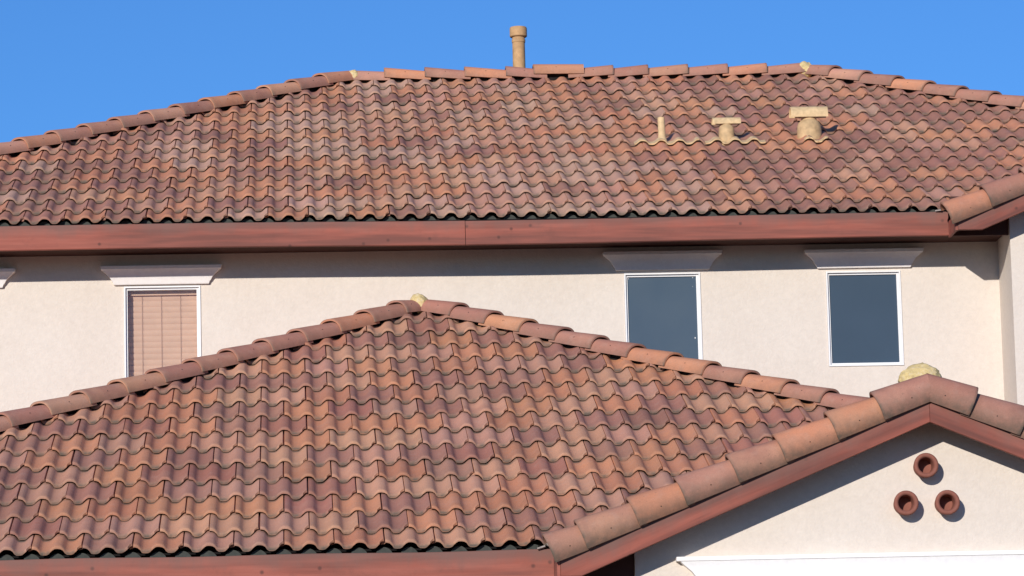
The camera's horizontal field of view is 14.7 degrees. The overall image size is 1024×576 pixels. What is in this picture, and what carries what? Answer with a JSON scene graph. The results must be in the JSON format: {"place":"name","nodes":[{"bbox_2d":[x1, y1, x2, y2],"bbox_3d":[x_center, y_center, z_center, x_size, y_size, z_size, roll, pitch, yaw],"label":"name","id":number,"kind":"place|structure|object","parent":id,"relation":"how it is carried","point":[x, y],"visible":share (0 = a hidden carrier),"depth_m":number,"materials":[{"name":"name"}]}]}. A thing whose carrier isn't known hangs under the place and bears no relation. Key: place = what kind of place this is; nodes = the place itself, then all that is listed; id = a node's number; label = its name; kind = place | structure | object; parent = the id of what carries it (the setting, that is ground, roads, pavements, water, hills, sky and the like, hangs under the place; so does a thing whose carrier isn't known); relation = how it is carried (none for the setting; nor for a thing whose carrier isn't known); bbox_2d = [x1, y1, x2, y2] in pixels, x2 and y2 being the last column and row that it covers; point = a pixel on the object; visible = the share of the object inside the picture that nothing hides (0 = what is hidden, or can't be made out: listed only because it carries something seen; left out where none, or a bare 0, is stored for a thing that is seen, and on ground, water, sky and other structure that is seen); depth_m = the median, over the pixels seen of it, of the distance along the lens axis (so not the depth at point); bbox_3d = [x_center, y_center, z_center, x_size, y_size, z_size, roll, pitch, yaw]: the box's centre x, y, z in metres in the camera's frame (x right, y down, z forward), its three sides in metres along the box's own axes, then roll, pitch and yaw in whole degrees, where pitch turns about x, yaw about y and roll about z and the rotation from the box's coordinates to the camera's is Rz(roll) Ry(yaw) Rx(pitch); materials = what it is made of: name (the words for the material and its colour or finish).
{"place":"outdoors","nodes":[
{"label":"outdoors","id":0,"kind":"place"},
{"bbox_2d":[0,61,1023,411],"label":"house","id":1,"kind":"structure","parent":0,"point":[870,243],"depth_m":28.96,"materials":[{"name":"brown tile"}]},
{"bbox_2d":[124,285,200,377],"bbox_3d":[-2.531,0.432,28.751,0.553,0.872,0.200,-1,-9,-3],"label":"window","id":2,"kind":"structure","parent":1,"relation":"in","point":[162,324],"depth_m":28.78,"materials":[{"name":"white plastic"}]},
{"bbox_2d":[510,26,526,67],"bbox_3d":[0.062,-1.885,33.945,0.149,0.714,0.149,-1,-9,-3],"label":"vent pipe","id":3,"kind":"object","parent":1,"relation":"on","point":[518,35],"visible":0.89,"depth_m":33.93,"materials":[{"name":"paint"}]},
{"bbox_2d":[624,272,702,359],"bbox_3d":[1.102,0.250,28.903,0.557,0.720,0.070,-1,-9,-3],"label":"window","id":4,"kind":"structure","parent":1,"relation":"in","point":[663,310],"depth_m":28.91,"materials":[{"name":"glass"}]},
{"bbox_2d":[634,117,698,145],"bbox_3d":[1.202,-1.218,30.898,0.505,0.238,0.132,-1,-9,-3],"label":"vent pipe","id":5,"kind":"object","parent":1,"relation":"on","point":[661,131],"visible":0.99,"depth_m":30.88,"materials":[{"name":"beige paint"}]},
{"bbox_2d":[705,117,765,145],"bbox_3d":[1.738,-1.207,30.943,0.470,0.263,0.169,-1,-9,-3],"label":"roof vent","id":6,"kind":"object","parent":1,"relation":"on","point":[727,137],"visible":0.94,"depth_m":30.91,"materials":[{"name":"beige paint"}]},
{"bbox_2d":[789,106,827,143],"bbox_3d":[2.334,-1.251,31.057,0.292,0.366,0.312,-1,-9,-3],"label":"roof vent","id":7,"kind":"object","parent":1,"relation":"on","point":[809,124],"visible":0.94,"depth_m":31.05,"materials":[{"name":"beige paint"}]},
{"bbox_2d":[826,270,903,366],"bbox_3d":[2.576,0.226,28.983,0.549,0.701,0.070,-1,-9,-3],"label":"window","id":8,"kind":"structure","parent":1,"relation":"in","point":[864,308],"depth_m":28.98,"materials":[{"name":"glass"}]},
{"bbox_2d":[0,293,1023,575],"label":"house wing","id":9,"kind":"structure","parent":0,"point":[418,435],"depth_m":23.90,"materials":[{"name":"brown tile"}]},
{"bbox_2d":[893,490,918,514],"bbox_3d":[2.282,1.252,23.000,0.145,0.145,0.121,-1,-9,-3],"label":"clay pipe","id":10,"kind":"object","parent":9,"relation":"attached to","point":[906,502],"visible":1,"depth_m":22.95,"materials":[{"name":"ceramic"}]},
{"bbox_2d":[913,453,938,477],"bbox_3d":[2.401,1.036,23.040,0.145,0.145,0.121,-1,-9,-3],"label":"clay pipe","id":11,"kind":"object","parent":9,"relation":"attached to","point":[925,465],"visible":1,"depth_m":22.99,"materials":[{"name":"ceramic"}]},
{"bbox_2d":[934,490,959,514],"bbox_3d":[2.522,1.250,23.013,0.145,0.145,0.121,-1,-9,-3],"label":"clay pipe","id":12,"kind":"object","parent":9,"relation":"attached to","point":[947,502],"visible":1,"depth_m":22.96,"materials":[{"name":"ceramic"}]},
{"bbox_2d":[0,0,1023,142],"label":"sky","id":13,"kind":"structure","parent":0,"point":[64,64],"materials":[{"name":"blue"}]}
]}

